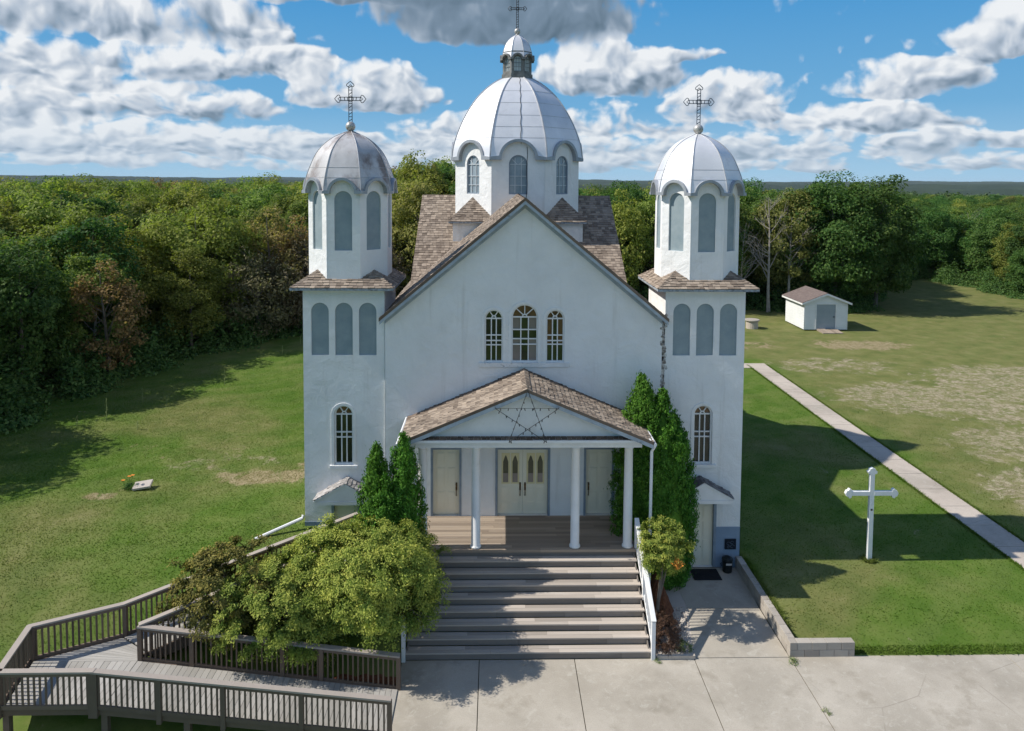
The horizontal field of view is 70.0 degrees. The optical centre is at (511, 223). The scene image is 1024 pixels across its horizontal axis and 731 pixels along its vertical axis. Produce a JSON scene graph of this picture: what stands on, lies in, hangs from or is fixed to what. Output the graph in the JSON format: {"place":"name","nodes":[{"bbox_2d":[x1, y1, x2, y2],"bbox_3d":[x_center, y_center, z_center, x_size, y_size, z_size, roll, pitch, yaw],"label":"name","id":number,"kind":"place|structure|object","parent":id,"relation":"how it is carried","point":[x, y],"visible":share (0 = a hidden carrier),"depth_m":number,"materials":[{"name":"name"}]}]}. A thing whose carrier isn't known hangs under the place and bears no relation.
{"place":"outdoors","nodes":[
{"label":"outdoors","id":0,"kind":"place"},
{"bbox_2d":[0,188,1023,730],"bbox_3d":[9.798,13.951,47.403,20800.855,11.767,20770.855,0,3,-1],"label":"ground","id":1,"kind":"structure","parent":0,"point":[956,340],"depth_m":28.75,"materials":[{"name":"green plant"}]},
{"bbox_2d":[0,194,28,223],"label":"willow tree","id":2,"kind":"object","parent":1,"relation":"on","point":[6,210],"visible":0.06,"depth_m":49.26,"materials":[{"name":"green plant"}]},
{"bbox_2d":[0,247,32,369],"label":"poplar tree","id":3,"kind":"object","parent":1,"relation":"on","point":[6,328],"visible":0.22,"depth_m":36.32,"materials":[{"name":"green plant"}]},
{"bbox_2d":[0,207,47,250],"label":"willow tree","id":4,"kind":"object","parent":1,"relation":"on","point":[4,225],"visible":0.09,"depth_m":46.24,"materials":[{"name":"green plant"}]},
{"bbox_2d":[1,179,49,201],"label":"aspen tree","id":5,"kind":"object","parent":1,"relation":"on","point":[16,183],"visible":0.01,"depth_m":61.84,"materials":[{"name":"green plant"}]},
{"bbox_2d":[1,177,105,247],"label":"willow tree","id":6,"kind":"object","parent":1,"relation":"on","point":[34,206],"visible":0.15,"depth_m":48.66,"materials":[{"name":"green plant"}]},
{"bbox_2d":[26,181,108,221],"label":"willow tree","id":7,"kind":"object","parent":1,"relation":"on","point":[71,187],"visible":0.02,"depth_m":57.44,"materials":[{"name":"green plant"}]},
{"bbox_2d":[49,173,98,201],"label":"willow tree","id":8,"kind":"object","parent":1,"relation":"on","point":[85,190],"visible":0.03,"depth_m":65.15,"materials":[{"name":"green plant"}]},
{"bbox_2d":[15,201,139,359],"bbox_3d":[-26.584,3.503,44.696,7.240,9.794,6.957,-1,4,-20],"label":"aspen tree","id":9,"kind":"object","parent":1,"relation":"on","point":[75,220],"visible":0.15,"depth_m":43.81,"materials":[{"name":"green plant"}]},
{"bbox_2d":[34,190,133,249],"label":"poplar tree","id":10,"kind":"object","parent":1,"relation":"on","point":[105,204],"visible":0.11,"depth_m":51.69,"materials":[{"name":"green plant"}]},
{"bbox_2d":[41,216,148,347],"bbox_3d":[-24.791,4.001,43.777,6.691,8.975,6.186,2,4,22],"label":"poplar tree","id":11,"kind":"object","parent":1,"relation":"on","point":[73,236],"visible":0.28,"depth_m":42.74,"materials":[{"name":"green plant"}]},
{"bbox_2d":[68,259,151,376],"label":"autumn tree","id":12,"kind":"object","parent":1,"relation":"on","point":[131,302],"visible":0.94,"depth_m":40.01,"materials":[{"name":"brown plant"}]},
{"bbox_2d":[88,180,142,203],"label":"aspen tree","id":13,"kind":"object","parent":1,"relation":"on","point":[121,186],"visible":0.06,"depth_m":64.26,"materials":[{"name":"green plant"}]},
{"bbox_2d":[59,213,182,333],"bbox_3d":[-25.313,3.749,46.916,8.081,9.029,7.777,1,3,6],"label":"willow tree","id":14,"kind":"object","parent":1,"relation":"on","point":[148,287],"visible":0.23,"depth_m":46.50,"materials":[{"name":"green plant"}]},
{"bbox_2d":[101,188,156,216],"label":"willow tree","id":15,"kind":"object","parent":1,"relation":"on","point":[129,198],"visible":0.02,"depth_m":59.46,"materials":[{"name":"green plant"}]},
{"bbox_2d":[88,181,170,211],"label":"willow tree","id":16,"kind":"object","parent":1,"relation":"on","point":[147,188],"visible":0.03,"depth_m":61.48,"materials":[{"name":"green plant"}]},
{"bbox_2d":[106,206,156,323],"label":"poplar tree","id":17,"kind":"object","parent":1,"relation":"on","point":[137,219],"visible":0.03,"depth_m":53.61,"materials":[{"name":"green plant"}]},
{"bbox_2d":[113,197,171,316],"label":"aspen tree","id":18,"kind":"object","parent":1,"relation":"on","point":[141,204],"visible":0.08,"depth_m":55.86,"materials":[{"name":"green plant"}]},
{"bbox_2d":[128,213,219,327],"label":"aspen tree","id":19,"kind":"object","parent":1,"relation":"on","point":[179,226],"visible":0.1,"depth_m":49.48,"materials":[{"name":"green plant"}]},
{"bbox_2d":[135,190,217,223],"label":"willow tree","id":20,"kind":"object","parent":1,"relation":"on","point":[168,199],"visible":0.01,"depth_m":57.32,"materials":[{"name":"green plant"}]},
{"bbox_2d":[132,206,229,319],"bbox_3d":[-24.310,3.280,53.372,7.826,9.087,8.132,0,3,-6],"label":"willow tree","id":21,"kind":"object","parent":1,"relation":"on","point":[187,211],"visible":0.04,"depth_m":53.24,"materials":[{"name":"green plant"}]},
{"bbox_2d":[134,198,257,338],"bbox_3d":[-21.833,3.119,50.573,8.297,9.826,8.622,1,3,14],"label":"willow tree","id":22,"kind":"object","parent":1,"relation":"on","point":[222,250],"visible":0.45,"depth_m":49.29,"materials":[{"name":"green plant"}]},
{"bbox_2d":[152,179,244,222],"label":"willow tree","id":23,"kind":"object","parent":1,"relation":"on","point":[187,201],"visible":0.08,"depth_m":58.18,"materials":[{"name":"green plant"}]},
{"bbox_2d":[0,512,400,730],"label":"wheelchair ramp","id":24,"kind":"structure","parent":1,"relation":"on","point":[120,674],"depth_m":17.28,"materials":[{"name":"grey wood"}]},
{"bbox_2d":[157,206,266,331],"bbox_3d":[-21.536,3.304,52.326,8.251,9.219,7.940,0,3,-13],"label":"willow tree","id":25,"kind":"object","parent":1,"relation":"on","point":[257,236],"visible":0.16,"depth_m":51.13,"materials":[{"name":"green plant"}]},
{"bbox_2d":[155,534,283,651],"bbox_3d":[-7.540,9.816,19.096,3.304,3.152,2.848,0,3,-1],"label":"juniper bush","id":26,"kind":"object","parent":1,"relation":"on","point":[204,579],"visible":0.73,"depth_m":18.62,"materials":[{"name":"leaf"},{"name":"grey bark"}]},
{"bbox_2d":[192,181,252,204],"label":"poplar tree","id":27,"kind":"object","parent":1,"relation":"on","point":[217,189],"visible":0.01,"depth_m":69.10,"materials":[{"name":"green plant"}]},
{"bbox_2d":[212,190,253,223],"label":"aspen tree","id":28,"kind":"object","parent":1,"relation":"on","point":[235,200],"visible":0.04,"depth_m":62.60,"materials":[{"name":"green plant"}]},
{"bbox_2d":[212,205,288,311],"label":"ash tree","id":29,"kind":"object","parent":1,"relation":"on","point":[255,215],"visible":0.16,"depth_m":56.50,"materials":[{"name":"green plant"}]},
{"bbox_2d":[215,244,298,338],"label":"hawthorn tree","id":30,"kind":"object","parent":1,"relation":"on","point":[279,315],"visible":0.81,"depth_m":49.55,"materials":[{"name":"green plant"}]},
{"bbox_2d":[221,195,294,275],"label":"aspen tree","id":31,"kind":"object","parent":1,"relation":"on","point":[255,205],"visible":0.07,"depth_m":58.53,"materials":[{"name":"green plant"}]},
{"bbox_2d":[231,181,286,231],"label":"aspen tree","id":32,"kind":"object","parent":1,"relation":"on","point":[265,191],"visible":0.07,"depth_m":68.78,"materials":[{"name":"green plant"}]},
{"bbox_2d":[239,206,307,324],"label":"autumn tree","id":33,"kind":"object","parent":1,"relation":"on","point":[269,232],"visible":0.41,"depth_m":53.09,"materials":[{"name":"green plant"}]},
{"bbox_2d":[254,228,308,327],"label":"hawthorn tree","id":34,"kind":"object","parent":1,"relation":"on","point":[303,256],"visible":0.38,"depth_m":52.10,"materials":[{"name":"green plant"}]},
{"bbox_2d":[258,215,308,322],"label":"autumn tree","id":35,"kind":"object","parent":1,"relation":"on","point":[296,234],"visible":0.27,"depth_m":54.27,"materials":[{"name":"green plant"}]},
{"bbox_2d":[267,192,307,231],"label":"aspen tree","id":36,"kind":"object","parent":1,"relation":"on","point":[277,202],"visible":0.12,"depth_m":63.91,"materials":[{"name":"green plant"}]},
{"bbox_2d":[280,193,308,235],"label":"willow tree","id":37,"kind":"object","parent":1,"relation":"on","point":[296,207],"visible":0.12,"depth_m":61.19,"materials":[{"name":"green plant"}]},
{"bbox_2d":[304,674,395,684],"bbox_3d":[-5.874,11.261,19.638,5.780,0.806,2.600,0,3,-1],"label":"mulch bed","id":38,"kind":"object","parent":1,"relation":"on","point":[375,679],"visible":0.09,"depth_m":18.70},
{"bbox_2d":[208,544,360,671],"bbox_3d":[-5.768,10.323,19.233,4.028,3.536,3.322,0,3,-1],"label":"juniper bush","id":39,"kind":"object","parent":38,"relation":"on","point":[296,626],"visible":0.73,"depth_m":18.25,"materials":[{"name":"green plant"}]},
{"bbox_2d":[351,440,393,591],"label":"columnar cedar","id":40,"kind":"object","parent":38,"relation":"on","point":[376,463],"visible":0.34,"depth_m":20.58,"materials":[{"name":"green plant"}]},
{"bbox_2d":[364,472,404,597],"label":"columnar cedar","id":41,"kind":"object","parent":38,"relation":"on","point":[383,494],"visible":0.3,"depth_m":20.25,"materials":[{"name":"green plant"}]},
{"bbox_2d":[278,512,452,658],"bbox_3d":[-3.702,9.723,19.786,4.590,3.914,4.118,2,4,30],"label":"juniper bush","id":42,"kind":"object","parent":1,"relation":"on","point":[416,571],"visible":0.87,"depth_m":18.66,"materials":[{"name":"green plant"}]},
{"bbox_2d":[392,239,411,296],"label":"hawthorn tree","id":43,"kind":"object","parent":1,"relation":"on","point":[398,266],"visible":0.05,"depth_m":57.22,"materials":[{"name":"green plant"}]},
{"bbox_2d":[392,173,425,274],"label":"willow tree","id":44,"kind":"object","parent":1,"relation":"on","point":[395,197],"visible":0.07,"depth_m":61.57,"materials":[{"name":"green plant"}]},
{"bbox_2d":[387,431,432,590],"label":"columnar cedar","id":45,"kind":"object","parent":1,"relation":"on","point":[404,468],"visible":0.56,"depth_m":20.60,"materials":[{"name":"green plant"}]},
{"bbox_2d":[392,180,438,295],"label":"ash tree","id":46,"kind":"object","parent":1,"relation":"on","point":[417,192],"visible":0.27,"depth_m":59.05,"materials":[{"name":"green plant"}]},
{"bbox_2d":[391,149,448,218],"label":"willow tree","id":47,"kind":"object","parent":1,"relation":"on","point":[404,171],"visible":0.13,"depth_m":68.63,"materials":[{"name":"green plant"}]},
{"bbox_2d":[395,163,453,261],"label":"willow tree","id":48,"kind":"object","parent":1,"relation":"on","point":[438,184],"visible":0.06,"depth_m":66.84,"materials":[{"name":"green plant"}]},
{"bbox_2d":[424,162,454,182],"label":"poplar tree","id":49,"kind":"object","parent":1,"relation":"on","point":[445,171],"visible":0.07,"depth_m":74.47,"materials":[{"name":"green plant"}]},
{"bbox_2d":[255,0,759,604],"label":"church","id":50,"kind":"structure","parent":1,"relation":"on","point":[517,286],"depth_m":23.61,"materials":[{"name":"white paint"}]},
{"bbox_2d":[334,406,352,463],"bbox_3d":[-5.445,6.829,23.767,0.616,1.958,0.110,0,3,-1],"label":"window","id":51,"kind":"structure","parent":50,"relation":"in","point":[343,415],"depth_m":23.76,"materials":[{"name":"white paint"}]},
{"bbox_2d":[335,505,357,522],"bbox_3d":[-5.404,9.868,23.934,0.760,1.570,0.060,0,3,-1],"label":"door","id":52,"kind":"structure","parent":50,"relation":"in","point":[343,510],"depth_m":23.89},
{"bbox_2d":[433,450,458,513],"bbox_3d":[-2.144,8.394,23.847,0.860,2.185,0.123,0,3,-1],"label":"door","id":53,"kind":"structure","parent":50,"relation":"in","point":[445,462],"depth_m":23.85,"materials":[{"name":"white wood"}]},
{"bbox_2d":[484,310,502,361],"bbox_3d":[-0.589,3.603,23.624,0.596,1.718,0.110,0,3,-1],"label":"window","id":54,"kind":"structure","parent":50,"relation":"in","point":[493,342],"depth_m":23.62,"materials":[{"name":"white paint"}]},
{"bbox_2d":[497,450,522,513],"bbox_3d":[-0.063,8.405,23.895,0.812,2.185,0.123,0,3,-1],"label":"door","id":55,"kind":"structure","parent":50,"relation":"in","point":[510,462],"depth_m":23.90,"materials":[{"name":"white wood"}]},
{"bbox_2d":[511,304,537,361],"bbox_3d":[0.407,3.518,23.641,0.856,1.898,0.110,0,3,-1],"label":"window","id":56,"kind":"structure","parent":50,"relation":"in","point":[524,319],"depth_m":23.64,"materials":[{"name":"white glass"}]},
{"bbox_2d":[495,381,558,442],"bbox_3d":[0.426,5.526,21.673,1.866,1.613,1.140,0,3,-1],"label":"star of lights","id":57,"kind":"object","parent":50,"relation":"attached to","point":[521,408],"visible":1,"depth_m":21.16,"materials":[{"name":"metal"}]},
{"bbox_2d":[522,450,547,513],"bbox_3d":[0.755,8.409,23.913,0.812,2.185,0.123,0,3,-1],"label":"door","id":58,"kind":"structure","parent":50,"relation":"in","point":[535,462],"depth_m":23.92,"materials":[{"name":"white wood"}]},
{"bbox_2d":[546,310,563,361],"bbox_3d":[1.386,3.613,23.668,0.596,1.718,0.110,0,3,-1],"label":"window","id":59,"kind":"structure","parent":50,"relation":"in","point":[555,318],"depth_m":23.67,"materials":[{"name":"white paint"}]},
{"bbox_2d":[586,449,611,512],"bbox_3d":[2.835,8.420,23.960,0.860,2.185,0.123,0,3,-1],"label":"door","id":60,"kind":"structure","parent":50,"relation":"in","point":[598,465],"depth_m":23.96,"materials":[{"name":"white wood"}]},
{"bbox_2d":[690,504,712,564],"bbox_3d":[6.256,10.227,24.216,0.750,2.170,0.060,0,3,-1],"label":"door","id":61,"kind":"structure","parent":50,"relation":"in","point":[703,554],"depth_m":24.21,"materials":[{"name":"white wood"}]},
{"bbox_2d":[693,405,711,462],"bbox_3d":[6.232,6.888,24.032,0.616,1.958,0.110,0,3,-1],"label":"window","id":62,"kind":"structure","parent":50,"relation":"in","point":[702,433],"depth_m":24.03,"materials":[{"name":"white glass"}]},
{"bbox_2d":[0,258,1023,434],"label":"undergrowth","id":63,"kind":"object","parent":1,"relation":"on","point":[18,400],"visible":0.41,"depth_m":43.24,"materials":[{"name":"green plant"}]},
{"bbox_2d":[23,181,1014,199],"bbox_3d":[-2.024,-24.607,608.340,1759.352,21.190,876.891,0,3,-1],"label":"distant woodland","id":64,"kind":"object","parent":1,"relation":"on","point":[914,193],"visible":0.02,"depth_m":377.05,"materials":[{"name":"green plant"}]},
{"bbox_2d":[594,179,654,280],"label":"poplar tree","id":65,"kind":"object","parent":1,"relation":"on","point":[636,195],"visible":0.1,"depth_m":73.37,"materials":[{"name":"green plant"}]},
{"bbox_2d":[595,188,654,288],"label":"willow tree","id":66,"kind":"object","parent":1,"relation":"on","point":[626,229],"visible":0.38,"depth_m":68.49,"materials":[{"name":"green plant"}]},
{"bbox_2d":[630,185,655,292],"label":"aspen tree","id":67,"kind":"object","parent":1,"relation":"on","point":[648,207],"visible":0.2,"depth_m":70.55,"materials":[{"name":"green plant"}]},
{"bbox_2d":[738,201,750,277],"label":"poplar tree","id":68,"kind":"object","parent":1,"relation":"on","point":[740,257],"visible":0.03,"depth_m":69.26,"materials":[{"name":"green plant"}]},
{"bbox_2d":[738,201,759,273],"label":"aspen tree","id":69,"kind":"object","parent":1,"relation":"on","point":[748,257],"visible":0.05,"depth_m":71.38,"materials":[{"name":"green plant"}]},
{"bbox_2d":[738,222,762,278],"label":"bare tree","id":70,"kind":"object","parent":1,"relation":"on","point":[741,274],"visible":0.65,"depth_m":69.43,"materials":[{"name":"plant"}]},
{"bbox_2d":[739,183,775,286],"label":"poplar tree","id":71,"kind":"object","parent":1,"relation":"on","point":[757,205],"visible":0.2,"depth_m":73.84,"materials":[{"name":"green plant"}]},
{"bbox_2d":[739,194,777,297],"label":"aspen tree","id":72,"kind":"object","parent":1,"relation":"on","point":[754,265],"visible":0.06,"depth_m":75.42,"materials":[{"name":"green plant"}]},
{"bbox_2d":[741,177,781,277],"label":"poplar tree","id":73,"kind":"object","parent":1,"relation":"on","point":[758,181],"visible":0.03,"depth_m":80.72,"materials":[{"name":"green plant"}]},
{"bbox_2d":[744,188,787,311],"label":"bare tree","id":74,"kind":"object","parent":1,"relation":"on","point":[768,284],"visible":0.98,"depth_m":69.01,"materials":[{"name":"grey plant"}]},
{"bbox_2d":[750,196,817,294],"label":"ash tree","id":75,"kind":"object","parent":1,"relation":"on","point":[791,205],"visible":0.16,"depth_m":71.74,"materials":[{"name":"green plant"}]},
{"bbox_2d":[750,188,825,300],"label":"ash tree","id":76,"kind":"object","parent":1,"relation":"on","point":[775,263],"visible":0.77,"depth_m":70.36,"materials":[{"name":"green plant"}]},
{"bbox_2d":[765,215,817,292],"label":"bare tree","id":77,"kind":"object","parent":1,"relation":"on","point":[789,263],"visible":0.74,"depth_m":69.98,"materials":[{"name":"grey plant"}]},
{"bbox_2d":[761,188,831,291],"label":"poplar tree","id":78,"kind":"object","parent":1,"relation":"on","point":[795,265],"visible":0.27,"depth_m":71.17,"materials":[{"name":"green plant"}]},
{"bbox_2d":[782,286,852,333],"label":"garden shed","id":79,"kind":"structure","parent":1,"relation":"on","point":[810,308],"depth_m":60.85,"materials":[{"name":"white"}]},
{"bbox_2d":[816,305,835,328],"bbox_3d":[26.100,7.713,60.848,1.590,2.030,0.070,0,3,-1],"label":"door","id":80,"kind":"structure","parent":79,"relation":"in","point":[825,318],"depth_m":60.85,"materials":[{"name":"white wood"}]},
{"bbox_2d":[788,169,890,296],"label":"poplar tree","id":81,"kind":"object","parent":1,"relation":"on","point":[819,190],"visible":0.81,"depth_m":68.64,"materials":[{"name":"green plant"}]},
{"bbox_2d":[813,201,883,300],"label":"poplar tree","id":82,"kind":"object","parent":1,"relation":"on","point":[826,286],"visible":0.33,"depth_m":70.18,"materials":[{"name":"green plant"}]},
{"bbox_2d":[824,192,906,295],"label":"poplar tree","id":83,"kind":"object","parent":1,"relation":"on","point":[895,244],"visible":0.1,"depth_m":69.99,"materials":[{"name":"green plant"}]},
{"bbox_2d":[844,467,898,559],"bbox_3d":[11.732,9.613,23.938,1.742,3.361,0.127,0,3,-1],"label":"lawn cross","id":84,"kind":"object","parent":1,"relation":"on","point":[871,492],"visible":0.94,"depth_m":23.85,"materials":[{"name":"white paint"}]},
{"bbox_2d":[829,174,932,307],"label":"poplar tree","id":85,"kind":"object","parent":1,"relation":"on","point":[896,279],"visible":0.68,"depth_m":69.18,"materials":[{"name":"green plant"}]},
{"bbox_2d":[0,175,1023,195],"bbox_3d":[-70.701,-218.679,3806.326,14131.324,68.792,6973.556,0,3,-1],"label":"hills","id":86,"kind":"structure","parent":0,"point":[991,187],"depth_m":3141.45,"materials":[{"name":"green plant"}]},
{"bbox_2d":[0,0,1023,181],"label":"sky","id":87,"kind":"structure","parent":0,"point":[918,90],"materials":[{"name":"blue"}]},
{"bbox_2d":[392,567,1023,730],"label":"pavement","id":88,"kind":"structure","parent":0,"point":[753,680],"depth_m":18.32,"materials":[{"name":"concrete"}]},
{"bbox_2d":[401,518,655,662],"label":"staircase","id":89,"kind":"structure","parent":88,"relation":"on","point":[601,573],"depth_m":20.32,"materials":[{"name":"grey concrete"}]},
{"bbox_2d":[640,585,693,657],"bbox_3d":[4.499,11.446,21.790,1.620,0.034,4.490,0,3,-1],"label":"gravel bed","id":90,"kind":"object","parent":88,"relation":"on","point":[680,608],"visible":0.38,"depth_m":21.20,"materials":[{"name":"stone"}]},
{"bbox_2d":[603,372,665,587],"bbox_3d":[4.079,8.113,23.117,2.175,7.114,2.257,2,4,30],"label":"columnar cedar","id":91,"kind":"object","parent":90,"relation":"on","point":[641,409],"visible":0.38,"depth_m":22.61,"materials":[{"name":"green plant"}]},
{"bbox_2d":[641,573,673,622],"bbox_3d":[4.316,11.018,21.855,0.952,0.887,2.182,0,3,-1],"label":"mulch heap","id":92,"kind":"object","parent":90,"relation":"on","point":[665,601],"visible":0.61,"depth_m":21.61,"materials":[{"name":"brown soil"}]},
{"bbox_2d":[632,386,694,590],"bbox_3d":[4.646,8.365,22.985,2.255,6.633,2.165,0,3,-1],"label":"columnar cedar","id":93,"kind":"object","parent":90,"relation":"on","point":[667,506],"visible":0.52,"depth_m":22.40,"materials":[{"name":"green plant"}]},
{"bbox_2d":[645,606,683,656],"bbox_3d":[4.203,11.169,20.228,1.280,0.889,1.815,0,3,-1],"label":"dead shrub","id":94,"kind":"object","parent":90,"relation":"on","point":[671,629],"visible":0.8,"depth_m":19.87,"materials":[{"name":"brown plant"}]},
{"bbox_2d":[636,515,695,622],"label":"topiary tree","id":95,"kind":"object","parent":90,"relation":"on","point":[649,545],"visible":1,"depth_m":20.41,"materials":[{"name":"green plant"}]},
{"bbox_2d":[670,414,700,587],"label":"columnar cedar","id":96,"kind":"object","parent":90,"relation":"on","point":[691,491],"visible":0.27,"depth_m":22.82,"materials":[{"name":"green plant"}]},
{"bbox_2d":[656,654,695,659],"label":"bed kerb","id":97,"kind":"structure","parent":88,"relation":"on","point":[674,656],"depth_m":19.47,"materials":[{"name":"concrete"}]},
{"bbox_2d":[690,569,721,579],"bbox_3d":[6.263,11.341,23.672,0.890,0.025,0.660,0,3,-1],"label":"door mat","id":98,"kind":"object","parent":88,"relation":"on","point":[705,574],"depth_m":23.65,"materials":[{"name":"black rubber"}]},
{"bbox_2d":[720,555,732,573],"bbox_3d":[7.027,11.095,23.855,0.378,0.510,0.384,-2,4,-39],"label":"ash can","id":99,"kind":"object","parent":88,"relation":"on","point":[727,562],"visible":1,"depth_m":23.74,"materials":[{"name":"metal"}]},
{"bbox_2d":[735,556,854,656],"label":"block wall","id":100,"kind":"structure","parent":88,"relation":"on","point":[793,646],"depth_m":19.77,"materials":[{"name":"concrete"}]},
{"bbox_2d":[744,363,1023,567],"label":"path","id":101,"kind":"structure","parent":0,"point":[991,531],"depth_m":31.02,"materials":[{"name":"concrete"}]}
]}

